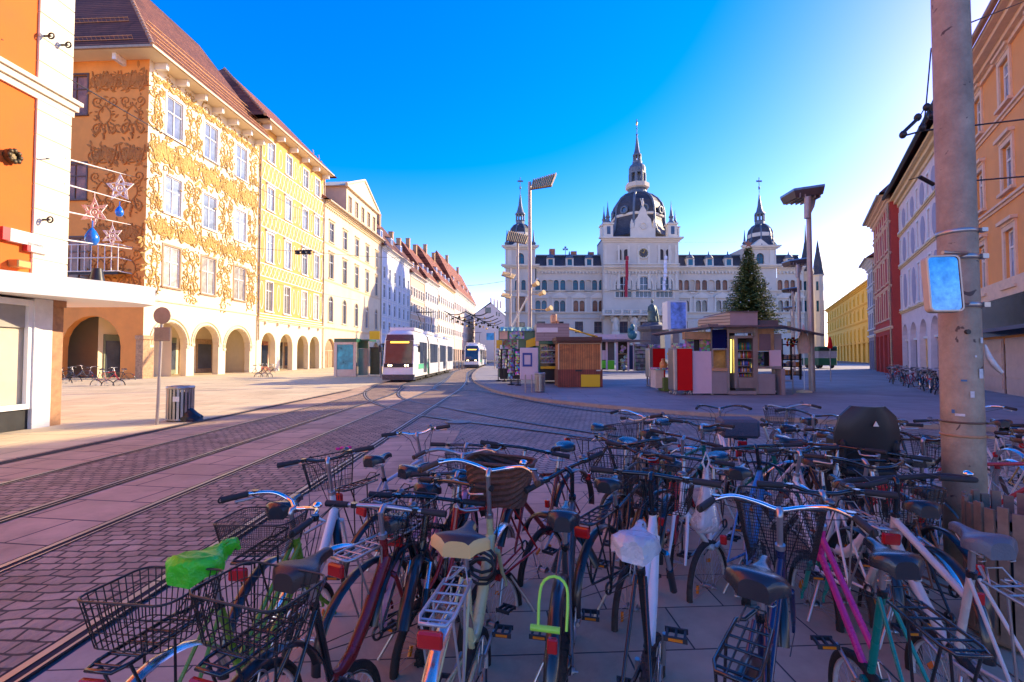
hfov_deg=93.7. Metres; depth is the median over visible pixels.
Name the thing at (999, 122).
overhead wire
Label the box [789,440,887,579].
bicycle
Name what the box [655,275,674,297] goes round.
window
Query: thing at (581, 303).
window
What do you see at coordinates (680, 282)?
window
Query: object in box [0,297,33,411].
shop window
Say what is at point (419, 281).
row house
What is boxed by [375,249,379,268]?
window
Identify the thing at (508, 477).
bicycle
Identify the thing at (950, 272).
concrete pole
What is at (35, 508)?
tram rail
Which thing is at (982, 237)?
window
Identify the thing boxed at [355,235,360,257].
window
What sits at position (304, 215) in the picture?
window
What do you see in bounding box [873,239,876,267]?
window
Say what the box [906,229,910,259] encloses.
window
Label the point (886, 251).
window
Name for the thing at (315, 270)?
window
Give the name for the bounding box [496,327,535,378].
green canopy stand
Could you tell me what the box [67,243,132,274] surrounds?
terrace railing
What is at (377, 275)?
window
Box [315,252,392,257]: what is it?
overhead wire
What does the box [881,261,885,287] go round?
window
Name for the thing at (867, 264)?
grey house
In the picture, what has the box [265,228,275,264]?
window
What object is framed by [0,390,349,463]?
gutter
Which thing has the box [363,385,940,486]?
tram rail
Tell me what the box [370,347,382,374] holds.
newspaper stand
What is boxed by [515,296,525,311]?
window
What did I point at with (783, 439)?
bicycle
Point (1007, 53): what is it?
window
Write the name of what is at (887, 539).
bicycle
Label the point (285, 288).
window
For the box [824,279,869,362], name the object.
yellow palace
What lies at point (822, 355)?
utility truck
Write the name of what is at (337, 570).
bicycle
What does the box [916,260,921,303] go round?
window
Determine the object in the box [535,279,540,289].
window
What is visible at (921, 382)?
bicycle
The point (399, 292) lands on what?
window
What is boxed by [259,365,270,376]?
bicycle
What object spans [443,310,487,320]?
street garland
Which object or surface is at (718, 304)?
window
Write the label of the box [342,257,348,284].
window
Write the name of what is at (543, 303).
window
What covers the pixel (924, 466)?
bicycle
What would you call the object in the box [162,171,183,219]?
window
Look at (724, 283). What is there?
window
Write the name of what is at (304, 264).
window
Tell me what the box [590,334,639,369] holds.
back kiosk row
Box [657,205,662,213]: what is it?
dome window
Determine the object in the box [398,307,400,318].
window
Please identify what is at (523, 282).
window
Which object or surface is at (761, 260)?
window
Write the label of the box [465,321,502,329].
street garland
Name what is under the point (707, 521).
plastic bag
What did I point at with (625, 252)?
window
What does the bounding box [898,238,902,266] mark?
window
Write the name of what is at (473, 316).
street garland
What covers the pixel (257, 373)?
bicycle
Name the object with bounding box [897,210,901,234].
window
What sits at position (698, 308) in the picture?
window
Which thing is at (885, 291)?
window
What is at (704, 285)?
window
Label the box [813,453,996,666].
bicycle
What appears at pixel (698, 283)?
window
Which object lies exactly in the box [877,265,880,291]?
window
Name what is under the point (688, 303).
window
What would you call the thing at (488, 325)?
street garland
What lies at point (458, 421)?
manhole cover
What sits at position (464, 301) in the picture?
row house
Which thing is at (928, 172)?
window
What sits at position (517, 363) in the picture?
display rack
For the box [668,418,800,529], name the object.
bicycle
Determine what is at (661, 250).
window
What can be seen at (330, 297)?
window
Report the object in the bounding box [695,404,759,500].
bicycle
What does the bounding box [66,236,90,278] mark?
window
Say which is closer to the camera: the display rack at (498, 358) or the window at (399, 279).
the display rack at (498, 358)
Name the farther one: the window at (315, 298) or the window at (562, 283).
the window at (562, 283)
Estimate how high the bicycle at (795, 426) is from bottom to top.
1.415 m
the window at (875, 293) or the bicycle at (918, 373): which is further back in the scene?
the window at (875, 293)
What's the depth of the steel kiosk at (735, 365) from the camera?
19.61 m
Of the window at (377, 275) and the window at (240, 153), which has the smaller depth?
the window at (240, 153)
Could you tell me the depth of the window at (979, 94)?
22.41 m
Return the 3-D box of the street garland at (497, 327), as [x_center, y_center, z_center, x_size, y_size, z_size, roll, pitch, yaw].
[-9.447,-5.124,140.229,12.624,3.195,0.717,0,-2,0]
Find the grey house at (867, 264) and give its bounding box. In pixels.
[858,252,875,369]
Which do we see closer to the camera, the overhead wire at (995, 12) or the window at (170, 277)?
the overhead wire at (995, 12)
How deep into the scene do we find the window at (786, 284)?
116.71 m
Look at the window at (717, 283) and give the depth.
116.80 m
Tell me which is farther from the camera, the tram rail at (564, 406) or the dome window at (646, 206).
the dome window at (646, 206)
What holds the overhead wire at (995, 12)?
attached to the concrete pole
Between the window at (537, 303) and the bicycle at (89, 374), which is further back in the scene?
the window at (537, 303)
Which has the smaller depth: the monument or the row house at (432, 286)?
the monument
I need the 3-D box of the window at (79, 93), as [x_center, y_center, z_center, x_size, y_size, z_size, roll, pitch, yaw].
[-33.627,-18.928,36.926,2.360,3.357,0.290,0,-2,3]
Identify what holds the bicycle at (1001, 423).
on the bike park paving
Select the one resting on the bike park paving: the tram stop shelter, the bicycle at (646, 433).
the bicycle at (646, 433)
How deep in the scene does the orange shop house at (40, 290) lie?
11.20 m
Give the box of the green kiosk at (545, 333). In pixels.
[533,314,597,380]
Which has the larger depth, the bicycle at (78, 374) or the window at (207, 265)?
the window at (207, 265)
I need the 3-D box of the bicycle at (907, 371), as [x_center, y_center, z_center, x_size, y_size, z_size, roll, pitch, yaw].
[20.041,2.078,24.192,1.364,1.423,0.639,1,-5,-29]
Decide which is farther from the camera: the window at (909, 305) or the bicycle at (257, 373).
the bicycle at (257, 373)
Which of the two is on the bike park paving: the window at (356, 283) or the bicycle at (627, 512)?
the bicycle at (627, 512)
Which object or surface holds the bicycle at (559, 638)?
on the bike park paving
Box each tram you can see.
[378,312,452,380]
[462,332,485,367]
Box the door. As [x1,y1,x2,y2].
[629,345,632,368]
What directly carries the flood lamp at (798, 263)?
on the plaza pavement at (853, 385)
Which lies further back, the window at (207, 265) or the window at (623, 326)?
the window at (623, 326)
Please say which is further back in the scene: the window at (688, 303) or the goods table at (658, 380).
the window at (688, 303)
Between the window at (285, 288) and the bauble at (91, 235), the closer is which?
the bauble at (91, 235)
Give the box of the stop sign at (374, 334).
[369,329,380,377]
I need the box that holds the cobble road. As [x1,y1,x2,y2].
[303,376,1023,496]
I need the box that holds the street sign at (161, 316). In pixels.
[153,307,170,424]
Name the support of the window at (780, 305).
in the town hall
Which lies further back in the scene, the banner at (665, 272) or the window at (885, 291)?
the banner at (665, 272)
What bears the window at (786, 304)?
in the town hall
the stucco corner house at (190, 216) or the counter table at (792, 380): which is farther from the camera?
the stucco corner house at (190, 216)
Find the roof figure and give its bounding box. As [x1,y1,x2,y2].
[627,324,636,339]
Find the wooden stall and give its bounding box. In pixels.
[552,337,602,386]
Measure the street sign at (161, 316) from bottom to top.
2.909 m
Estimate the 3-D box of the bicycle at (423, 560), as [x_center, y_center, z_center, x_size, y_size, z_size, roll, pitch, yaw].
[-0.346,1.460,2.897,0.585,1.285,1.562,-1,-2,23]
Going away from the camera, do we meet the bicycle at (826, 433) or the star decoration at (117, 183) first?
the bicycle at (826, 433)
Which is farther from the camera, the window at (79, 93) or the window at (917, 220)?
the window at (79, 93)
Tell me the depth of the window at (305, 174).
61.61 m
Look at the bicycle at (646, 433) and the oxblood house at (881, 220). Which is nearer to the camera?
the bicycle at (646, 433)
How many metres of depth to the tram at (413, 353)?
31.96 m
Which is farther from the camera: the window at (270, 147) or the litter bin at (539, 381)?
the window at (270, 147)
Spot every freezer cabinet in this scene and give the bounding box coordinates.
[645,344,664,386]
[668,343,692,394]
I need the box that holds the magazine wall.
[634,344,649,370]
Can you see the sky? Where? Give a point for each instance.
(441, 107)
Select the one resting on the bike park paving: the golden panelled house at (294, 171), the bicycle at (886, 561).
the bicycle at (886, 561)
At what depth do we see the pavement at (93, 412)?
18.65 m
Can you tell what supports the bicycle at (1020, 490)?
on the bike park paving
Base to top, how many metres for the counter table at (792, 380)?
1.100 m
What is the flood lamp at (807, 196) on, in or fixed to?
on the plaza pavement at (853, 385)
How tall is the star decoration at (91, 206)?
1.266 m
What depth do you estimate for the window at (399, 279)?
103.60 m
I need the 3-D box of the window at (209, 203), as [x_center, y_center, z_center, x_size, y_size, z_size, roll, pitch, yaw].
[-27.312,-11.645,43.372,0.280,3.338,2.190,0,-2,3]
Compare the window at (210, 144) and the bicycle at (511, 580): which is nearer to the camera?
the bicycle at (511, 580)
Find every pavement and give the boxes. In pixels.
[0,361,463,460]
[475,361,1023,425]
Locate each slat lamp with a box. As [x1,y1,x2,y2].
[500,268,515,326]
[506,230,527,348]
[528,172,556,326]
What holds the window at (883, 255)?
in the oxblood house at (881, 220)
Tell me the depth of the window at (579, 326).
116.51 m
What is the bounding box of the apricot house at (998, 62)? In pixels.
[972,0,1023,396]
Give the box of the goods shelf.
[781,337,802,379]
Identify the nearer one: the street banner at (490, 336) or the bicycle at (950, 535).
the bicycle at (950, 535)
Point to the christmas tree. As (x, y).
(749, 297)
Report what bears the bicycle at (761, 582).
on the bike park paving
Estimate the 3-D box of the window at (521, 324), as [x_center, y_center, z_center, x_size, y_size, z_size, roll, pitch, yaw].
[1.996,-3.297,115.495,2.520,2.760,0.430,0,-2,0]
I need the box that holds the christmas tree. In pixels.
[719,240,786,335]
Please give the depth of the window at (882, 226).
44.69 m
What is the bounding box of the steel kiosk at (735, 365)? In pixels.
[652,311,823,394]
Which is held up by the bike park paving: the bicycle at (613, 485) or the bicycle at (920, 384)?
the bicycle at (613, 485)
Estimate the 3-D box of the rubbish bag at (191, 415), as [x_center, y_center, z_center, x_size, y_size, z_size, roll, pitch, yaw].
[-8.372,1.883,12.530,0.651,0.438,0.524,0,-2,0]
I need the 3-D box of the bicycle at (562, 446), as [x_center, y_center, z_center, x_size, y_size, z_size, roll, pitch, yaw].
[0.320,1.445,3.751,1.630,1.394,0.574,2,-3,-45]
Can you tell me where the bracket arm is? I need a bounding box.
[909,175,934,185]
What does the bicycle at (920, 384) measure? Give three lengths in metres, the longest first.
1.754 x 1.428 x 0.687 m
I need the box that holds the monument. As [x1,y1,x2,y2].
[637,299,667,366]
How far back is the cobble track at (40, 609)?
4.29 m
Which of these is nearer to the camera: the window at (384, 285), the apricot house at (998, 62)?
the apricot house at (998, 62)
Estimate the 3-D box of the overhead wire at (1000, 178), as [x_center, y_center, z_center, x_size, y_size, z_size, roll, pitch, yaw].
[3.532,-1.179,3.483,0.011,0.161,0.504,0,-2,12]
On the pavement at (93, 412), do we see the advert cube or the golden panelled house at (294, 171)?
the golden panelled house at (294, 171)
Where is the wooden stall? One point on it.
(577, 361)
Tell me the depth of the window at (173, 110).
39.29 m
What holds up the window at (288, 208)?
in the golden panelled house at (294, 171)
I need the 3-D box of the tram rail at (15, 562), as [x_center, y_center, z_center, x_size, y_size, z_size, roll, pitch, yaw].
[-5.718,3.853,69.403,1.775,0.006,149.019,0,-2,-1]
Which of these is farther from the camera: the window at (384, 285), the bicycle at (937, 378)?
the window at (384, 285)
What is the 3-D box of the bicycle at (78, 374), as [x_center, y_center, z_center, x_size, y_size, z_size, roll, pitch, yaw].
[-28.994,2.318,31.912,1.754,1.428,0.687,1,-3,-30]
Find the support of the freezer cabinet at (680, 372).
on the plaza pavement at (853, 385)
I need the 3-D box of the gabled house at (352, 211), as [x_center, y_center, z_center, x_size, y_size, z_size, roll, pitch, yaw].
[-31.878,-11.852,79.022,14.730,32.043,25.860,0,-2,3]
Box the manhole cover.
[445,420,470,423]
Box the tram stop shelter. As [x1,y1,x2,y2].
[334,338,375,376]
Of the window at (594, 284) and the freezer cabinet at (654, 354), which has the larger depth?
the window at (594, 284)
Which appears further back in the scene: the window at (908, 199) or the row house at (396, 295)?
the row house at (396, 295)
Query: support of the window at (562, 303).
in the town hall
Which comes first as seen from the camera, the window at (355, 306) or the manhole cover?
the manhole cover
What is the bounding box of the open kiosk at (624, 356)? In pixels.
[615,334,649,370]
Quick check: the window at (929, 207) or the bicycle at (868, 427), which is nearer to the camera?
the bicycle at (868, 427)
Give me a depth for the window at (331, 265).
68.97 m
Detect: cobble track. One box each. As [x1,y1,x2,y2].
[0,362,490,674]
[0,366,465,516]
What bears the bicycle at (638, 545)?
on the bike park paving
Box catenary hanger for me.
[899,48,933,138]
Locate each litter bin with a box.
[165,385,194,421]
[534,372,544,391]
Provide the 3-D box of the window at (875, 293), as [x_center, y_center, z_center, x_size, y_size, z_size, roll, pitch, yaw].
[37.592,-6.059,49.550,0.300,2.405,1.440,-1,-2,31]
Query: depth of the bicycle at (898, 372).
31.62 m
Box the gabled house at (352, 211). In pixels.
[322,179,385,367]
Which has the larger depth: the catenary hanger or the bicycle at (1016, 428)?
the catenary hanger
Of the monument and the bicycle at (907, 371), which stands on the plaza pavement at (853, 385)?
the monument
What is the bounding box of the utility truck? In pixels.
[802,346,836,367]
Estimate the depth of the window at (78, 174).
36.82 m
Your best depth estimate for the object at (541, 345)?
27.74 m
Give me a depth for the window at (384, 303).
93.26 m
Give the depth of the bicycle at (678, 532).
3.78 m
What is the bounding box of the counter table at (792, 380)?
[785,369,793,393]
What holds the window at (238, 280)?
in the stucco corner house at (190, 216)
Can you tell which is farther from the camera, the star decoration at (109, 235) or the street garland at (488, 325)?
the street garland at (488, 325)
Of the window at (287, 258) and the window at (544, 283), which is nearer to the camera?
the window at (287, 258)
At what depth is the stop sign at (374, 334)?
37.03 m
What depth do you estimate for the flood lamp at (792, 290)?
52.92 m
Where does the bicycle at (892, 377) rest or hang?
on the cobble road
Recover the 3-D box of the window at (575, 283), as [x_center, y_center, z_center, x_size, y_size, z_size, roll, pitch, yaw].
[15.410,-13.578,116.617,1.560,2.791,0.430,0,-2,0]
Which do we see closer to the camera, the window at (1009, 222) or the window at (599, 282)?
the window at (1009, 222)
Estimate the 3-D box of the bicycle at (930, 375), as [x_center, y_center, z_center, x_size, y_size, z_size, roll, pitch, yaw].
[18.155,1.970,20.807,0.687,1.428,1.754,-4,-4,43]
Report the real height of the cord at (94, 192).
7.420 m
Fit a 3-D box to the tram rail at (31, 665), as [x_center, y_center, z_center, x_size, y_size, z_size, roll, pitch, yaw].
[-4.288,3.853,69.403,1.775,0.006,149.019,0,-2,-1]
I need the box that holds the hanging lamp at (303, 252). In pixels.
[295,247,311,254]
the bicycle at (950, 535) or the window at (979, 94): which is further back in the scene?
the window at (979, 94)
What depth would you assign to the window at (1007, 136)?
19.86 m
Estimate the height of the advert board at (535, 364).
1.748 m
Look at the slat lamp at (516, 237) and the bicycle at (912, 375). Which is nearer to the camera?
the bicycle at (912, 375)
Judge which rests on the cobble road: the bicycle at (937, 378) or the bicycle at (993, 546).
the bicycle at (937, 378)
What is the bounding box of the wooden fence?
[961,490,1023,652]
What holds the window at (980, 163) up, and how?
in the apricot house at (998, 62)
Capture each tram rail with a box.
[0,362,486,521]
[0,366,481,681]
[0,367,456,485]
[0,367,469,572]
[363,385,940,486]
[397,387,940,467]
[433,380,799,426]
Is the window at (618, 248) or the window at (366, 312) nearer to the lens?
the window at (366, 312)
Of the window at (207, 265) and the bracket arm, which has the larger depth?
the window at (207, 265)
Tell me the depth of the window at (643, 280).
114.99 m
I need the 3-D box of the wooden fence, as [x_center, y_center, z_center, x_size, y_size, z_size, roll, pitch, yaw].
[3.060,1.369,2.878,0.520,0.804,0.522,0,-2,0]
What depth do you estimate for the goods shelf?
23.50 m
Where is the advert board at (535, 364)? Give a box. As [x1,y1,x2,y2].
[520,348,537,383]
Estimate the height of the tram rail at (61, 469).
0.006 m
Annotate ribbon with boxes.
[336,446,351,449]
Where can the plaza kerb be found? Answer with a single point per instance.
(990, 428)
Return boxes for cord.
[62,239,129,248]
[63,210,130,224]
[64,183,130,202]
[65,158,125,174]
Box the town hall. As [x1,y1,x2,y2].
[501,119,824,362]
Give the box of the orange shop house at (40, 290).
[0,0,154,432]
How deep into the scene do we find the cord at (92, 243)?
16.02 m
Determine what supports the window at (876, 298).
in the oxblood house at (881, 220)
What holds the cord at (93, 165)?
attached to the orange shop house at (40, 290)
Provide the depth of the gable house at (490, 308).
200.29 m
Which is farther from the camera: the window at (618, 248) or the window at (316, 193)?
the window at (618, 248)
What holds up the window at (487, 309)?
in the gable house at (490, 308)
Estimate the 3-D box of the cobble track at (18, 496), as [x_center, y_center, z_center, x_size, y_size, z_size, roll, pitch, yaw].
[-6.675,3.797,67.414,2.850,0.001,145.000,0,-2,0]
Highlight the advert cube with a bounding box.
[662,301,686,347]
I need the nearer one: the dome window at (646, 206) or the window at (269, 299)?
the window at (269, 299)
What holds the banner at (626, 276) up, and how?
attached to the town hall
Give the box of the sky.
[151,0,998,345]
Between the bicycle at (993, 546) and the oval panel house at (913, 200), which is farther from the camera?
the oval panel house at (913, 200)
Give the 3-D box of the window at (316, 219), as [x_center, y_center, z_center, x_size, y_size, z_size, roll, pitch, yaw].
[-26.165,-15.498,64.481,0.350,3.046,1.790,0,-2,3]
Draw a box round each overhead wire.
[1,39,312,215]
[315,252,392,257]
[971,1,1023,22]
[975,119,1023,125]
[977,176,1023,180]
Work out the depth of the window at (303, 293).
60.92 m
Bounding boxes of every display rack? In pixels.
[496,350,500,380]
[502,350,506,381]
[507,349,514,384]
[515,351,520,385]
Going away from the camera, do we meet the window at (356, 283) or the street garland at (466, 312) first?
the window at (356, 283)
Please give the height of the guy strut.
7.160 m
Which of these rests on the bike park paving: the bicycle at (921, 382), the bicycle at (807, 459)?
the bicycle at (807, 459)
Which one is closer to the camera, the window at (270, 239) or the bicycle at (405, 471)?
the bicycle at (405, 471)
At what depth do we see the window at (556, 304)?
116.66 m
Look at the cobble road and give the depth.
10.94 m
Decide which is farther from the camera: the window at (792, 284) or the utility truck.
the window at (792, 284)
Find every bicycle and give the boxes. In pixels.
[62,366,80,382]
[65,365,88,381]
[77,489,373,681]
[85,366,109,384]
[92,367,119,385]
[105,367,135,384]
[189,489,446,681]
[212,445,373,680]
[247,363,267,376]
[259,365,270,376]
[261,364,277,376]
[311,466,486,679]
[334,424,449,570]
[341,438,505,582]
[368,469,485,667]
[378,444,498,627]
[417,452,540,681]
[419,474,549,651]
[480,440,593,586]
[521,450,603,681]
[564,418,670,520]
[572,440,678,631]
[586,432,676,568]
[590,462,721,681]
[603,414,680,518]
[610,409,672,527]
[613,419,734,536]
[636,450,740,602]
[650,428,722,578]
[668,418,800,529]
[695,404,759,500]
[696,485,878,681]
[711,440,802,605]
[725,434,959,559]
[747,445,907,632]
[756,480,993,681]
[763,401,825,489]
[763,408,838,514]
[774,453,963,627]
[783,405,899,557]
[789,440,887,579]
[803,428,864,541]
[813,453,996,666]
[826,445,994,627]
[840,466,1023,681]
[885,366,898,381]
[885,367,899,383]
[887,423,923,520]
[893,366,903,381]
[894,365,907,379]
[897,368,912,385]
[897,416,940,494]
[900,431,942,579]
[902,368,919,387]
[906,367,923,383]
[910,368,927,387]
[911,370,928,390]
[911,431,1023,544]
[913,367,928,384]
[920,370,938,392]
[928,372,938,389]
[929,370,938,394]
[985,405,1023,498]
[990,424,1023,493]
[991,433,1023,505]
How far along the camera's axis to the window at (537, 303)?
116.66 m
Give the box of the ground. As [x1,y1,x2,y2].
[2,360,869,681]
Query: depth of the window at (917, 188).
34.42 m
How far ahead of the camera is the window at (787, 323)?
116.37 m
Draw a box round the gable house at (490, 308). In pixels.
[474,298,504,359]
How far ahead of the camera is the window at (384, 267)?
93.44 m
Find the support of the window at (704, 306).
in the town hall
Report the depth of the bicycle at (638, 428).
5.05 m
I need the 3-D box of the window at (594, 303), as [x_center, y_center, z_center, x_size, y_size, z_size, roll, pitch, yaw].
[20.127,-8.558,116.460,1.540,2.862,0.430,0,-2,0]
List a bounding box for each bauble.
[84,220,98,245]
[115,201,123,216]
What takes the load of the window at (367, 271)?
in the gabled house at (352, 211)
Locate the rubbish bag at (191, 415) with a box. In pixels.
[179,407,203,421]
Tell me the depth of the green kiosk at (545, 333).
27.31 m
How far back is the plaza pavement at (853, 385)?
19.35 m
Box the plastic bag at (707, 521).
[690,451,719,533]
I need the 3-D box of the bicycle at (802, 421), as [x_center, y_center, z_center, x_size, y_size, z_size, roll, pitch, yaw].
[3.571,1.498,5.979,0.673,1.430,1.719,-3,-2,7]
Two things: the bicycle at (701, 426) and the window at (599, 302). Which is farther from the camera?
the window at (599, 302)
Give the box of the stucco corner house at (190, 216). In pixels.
[62,0,272,378]
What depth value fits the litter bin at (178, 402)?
12.33 m
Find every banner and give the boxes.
[486,332,494,368]
[625,255,628,296]
[662,256,666,290]
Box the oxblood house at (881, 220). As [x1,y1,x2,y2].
[862,183,902,374]
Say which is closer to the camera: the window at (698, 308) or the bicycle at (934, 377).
the bicycle at (934, 377)
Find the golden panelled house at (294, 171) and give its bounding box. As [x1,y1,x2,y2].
[219,67,336,371]
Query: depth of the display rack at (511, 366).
26.34 m
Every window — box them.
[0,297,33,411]
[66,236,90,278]
[68,161,87,200]
[72,73,88,115]
[161,242,182,290]
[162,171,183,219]
[164,91,185,145]
[199,254,217,296]
[201,190,218,233]
[203,118,219,166]
[232,264,246,302]
[233,206,247,244]
[234,141,248,183]
[264,280,274,312]
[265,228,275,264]
[266,182,276,213]
[267,142,276,166]
[283,237,292,270]
[283,285,291,315]
[284,193,293,222]
[285,152,293,179]
[301,245,309,276]
[301,290,307,318]
[302,167,309,190]
[302,205,309,231]
[313,251,320,280]
[313,293,319,320]
[314,176,320,199]
[314,212,321,237]
[328,250,335,280]
[328,295,333,322]
[329,218,335,244]
[342,227,348,251]
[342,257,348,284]
[342,299,346,324]
[354,263,359,289]
[354,303,358,326]
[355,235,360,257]
[365,243,370,263]
[365,269,369,293]
[365,306,368,328]
[374,309,377,329]
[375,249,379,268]
[375,273,378,296]
[383,265,385,278]
[383,283,385,298]
[383,301,385,314]
[398,275,400,286]
[398,290,400,303]
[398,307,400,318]
[485,307,490,312]
[514,279,519,289]
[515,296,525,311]
[515,322,525,326]
[516,252,524,263]
[521,279,525,289]
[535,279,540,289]
[535,300,540,311]
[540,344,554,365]
[541,279,547,289]
[541,300,546,311]
[553,279,558,289]
[554,300,559,311]
[560,279,565,289]
[560,300,565,311]
[572,279,578,289]
[573,300,578,311]
[574,321,583,332]
[579,279,585,289]
[579,300,584,311]
[591,279,597,289]
[592,300,597,311]
[593,321,601,332]
[598,279,601,289]
[598,300,601,311]
[614,275,633,297]
[616,248,621,259]
[619,321,628,332]
[620,205,627,213]
[623,248,629,259]
[634,275,653,297]
[640,203,648,210]
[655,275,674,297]
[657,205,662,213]
[658,248,663,259]
[665,248,671,259]
[679,279,682,289]
[683,279,689,289]
[685,300,689,311]
[695,279,700,289]
[696,300,701,311]
[701,279,707,289]
[701,300,707,311]
[715,279,721,289]
[716,300,721,311]
[722,279,727,289]
[722,300,727,311]
[756,252,764,263]
[777,279,782,289]
[778,300,783,311]
[783,279,789,288]
[784,300,788,311]
[786,321,795,332]
[790,279,795,287]
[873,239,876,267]
[874,270,876,294]
[874,298,877,324]
[877,233,880,262]
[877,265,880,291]
[878,295,881,323]
[880,214,883,229]
[881,227,884,257]
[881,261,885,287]
[882,291,886,321]
[885,222,887,252]
[886,257,888,284]
[887,289,889,319]
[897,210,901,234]
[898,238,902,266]
[899,274,903,310]
[905,199,909,224]
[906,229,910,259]
[907,268,911,307]
[913,186,918,214]
[914,218,919,251]
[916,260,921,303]
[924,169,929,201]
[925,205,931,242]
[974,83,983,141]
[976,157,986,216]
[979,233,988,296]
[990,40,1013,115]
[993,126,1016,198]
[995,214,1018,290]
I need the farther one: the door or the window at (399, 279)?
the window at (399, 279)
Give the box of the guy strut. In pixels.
[511,278,552,326]
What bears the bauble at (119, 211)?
hanging from the cord at (94, 192)
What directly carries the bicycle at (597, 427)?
on the bike park paving
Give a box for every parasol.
[797,323,812,392]
[827,336,832,381]
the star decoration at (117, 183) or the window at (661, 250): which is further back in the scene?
the window at (661, 250)
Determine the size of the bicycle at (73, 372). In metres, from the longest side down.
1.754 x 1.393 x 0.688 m
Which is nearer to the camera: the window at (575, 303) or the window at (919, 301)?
the window at (919, 301)
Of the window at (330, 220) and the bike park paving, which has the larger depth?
the window at (330, 220)
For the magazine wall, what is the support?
on the plaza pavement at (853, 385)
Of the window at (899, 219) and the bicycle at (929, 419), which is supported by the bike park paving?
the bicycle at (929, 419)
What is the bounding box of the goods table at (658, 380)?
[650,353,669,390]
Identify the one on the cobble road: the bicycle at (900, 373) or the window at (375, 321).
the bicycle at (900, 373)
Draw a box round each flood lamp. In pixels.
[780,184,824,391]
[781,257,806,376]
[781,287,796,369]
[783,306,795,360]
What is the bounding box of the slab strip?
[0,385,467,681]
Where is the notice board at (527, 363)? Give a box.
[522,352,532,391]
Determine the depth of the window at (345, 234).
74.10 m
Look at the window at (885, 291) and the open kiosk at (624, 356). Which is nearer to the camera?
the window at (885, 291)
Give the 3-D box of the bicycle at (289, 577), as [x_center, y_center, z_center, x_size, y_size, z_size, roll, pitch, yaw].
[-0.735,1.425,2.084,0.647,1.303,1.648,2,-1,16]
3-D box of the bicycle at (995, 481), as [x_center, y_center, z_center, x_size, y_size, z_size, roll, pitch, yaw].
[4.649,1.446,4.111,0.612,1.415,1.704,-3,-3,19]
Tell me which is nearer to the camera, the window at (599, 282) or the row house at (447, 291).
the window at (599, 282)
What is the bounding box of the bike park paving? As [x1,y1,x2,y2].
[30,430,1023,681]
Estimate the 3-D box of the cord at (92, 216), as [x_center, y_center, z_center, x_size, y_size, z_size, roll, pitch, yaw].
[-19.975,-6.009,24.107,0.041,6.383,30.078,1,-2,-36]
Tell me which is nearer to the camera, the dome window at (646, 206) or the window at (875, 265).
the window at (875, 265)
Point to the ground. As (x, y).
(432, 380)
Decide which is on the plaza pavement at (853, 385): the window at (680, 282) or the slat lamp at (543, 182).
the slat lamp at (543, 182)
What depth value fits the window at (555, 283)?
116.83 m
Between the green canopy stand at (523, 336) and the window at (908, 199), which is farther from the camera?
the window at (908, 199)
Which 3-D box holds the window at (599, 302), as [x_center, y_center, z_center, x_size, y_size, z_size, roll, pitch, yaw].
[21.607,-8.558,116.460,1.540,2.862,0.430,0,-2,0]
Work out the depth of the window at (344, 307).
74.03 m
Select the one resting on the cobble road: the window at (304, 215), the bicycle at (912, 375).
the bicycle at (912, 375)
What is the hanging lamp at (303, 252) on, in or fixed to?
hanging from the overhead wire
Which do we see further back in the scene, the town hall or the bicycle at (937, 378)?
the town hall
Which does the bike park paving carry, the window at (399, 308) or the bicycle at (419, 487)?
the bicycle at (419, 487)
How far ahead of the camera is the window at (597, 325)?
116.51 m
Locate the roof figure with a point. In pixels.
(632, 334)
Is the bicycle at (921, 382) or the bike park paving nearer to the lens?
the bike park paving
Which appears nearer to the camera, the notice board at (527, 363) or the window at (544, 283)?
the notice board at (527, 363)
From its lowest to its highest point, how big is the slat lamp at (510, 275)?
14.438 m
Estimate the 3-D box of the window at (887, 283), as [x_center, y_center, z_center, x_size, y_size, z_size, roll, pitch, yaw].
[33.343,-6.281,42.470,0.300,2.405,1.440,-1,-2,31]
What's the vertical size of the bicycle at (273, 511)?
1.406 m
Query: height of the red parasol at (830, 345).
2.830 m
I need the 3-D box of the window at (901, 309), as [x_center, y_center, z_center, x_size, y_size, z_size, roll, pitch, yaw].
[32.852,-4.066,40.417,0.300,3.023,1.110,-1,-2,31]
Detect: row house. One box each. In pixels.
[376,214,413,364]
[388,231,427,330]
[401,238,440,340]
[417,244,456,360]
[435,250,476,360]
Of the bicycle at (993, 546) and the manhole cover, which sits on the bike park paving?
the bicycle at (993, 546)
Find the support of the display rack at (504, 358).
on the plaza pavement at (853, 385)
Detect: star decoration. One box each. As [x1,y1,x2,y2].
[81,193,106,226]
[103,221,121,245]
[106,174,133,199]
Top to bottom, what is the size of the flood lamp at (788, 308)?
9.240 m
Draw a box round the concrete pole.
[920,0,1003,565]
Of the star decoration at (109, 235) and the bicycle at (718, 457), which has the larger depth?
the star decoration at (109, 235)
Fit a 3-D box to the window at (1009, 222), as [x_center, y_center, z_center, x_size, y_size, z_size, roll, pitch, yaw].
[20.358,-3.578,19.623,0.380,2.865,1.660,-1,-2,31]
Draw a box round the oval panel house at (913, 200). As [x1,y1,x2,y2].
[882,100,938,377]
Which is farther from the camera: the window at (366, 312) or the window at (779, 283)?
the window at (779, 283)
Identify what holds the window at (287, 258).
in the golden panelled house at (294, 171)
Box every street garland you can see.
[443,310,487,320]
[448,314,493,323]
[454,317,497,326]
[458,318,500,328]
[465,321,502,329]
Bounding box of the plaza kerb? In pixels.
[472,362,995,431]
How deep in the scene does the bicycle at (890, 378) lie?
29.00 m

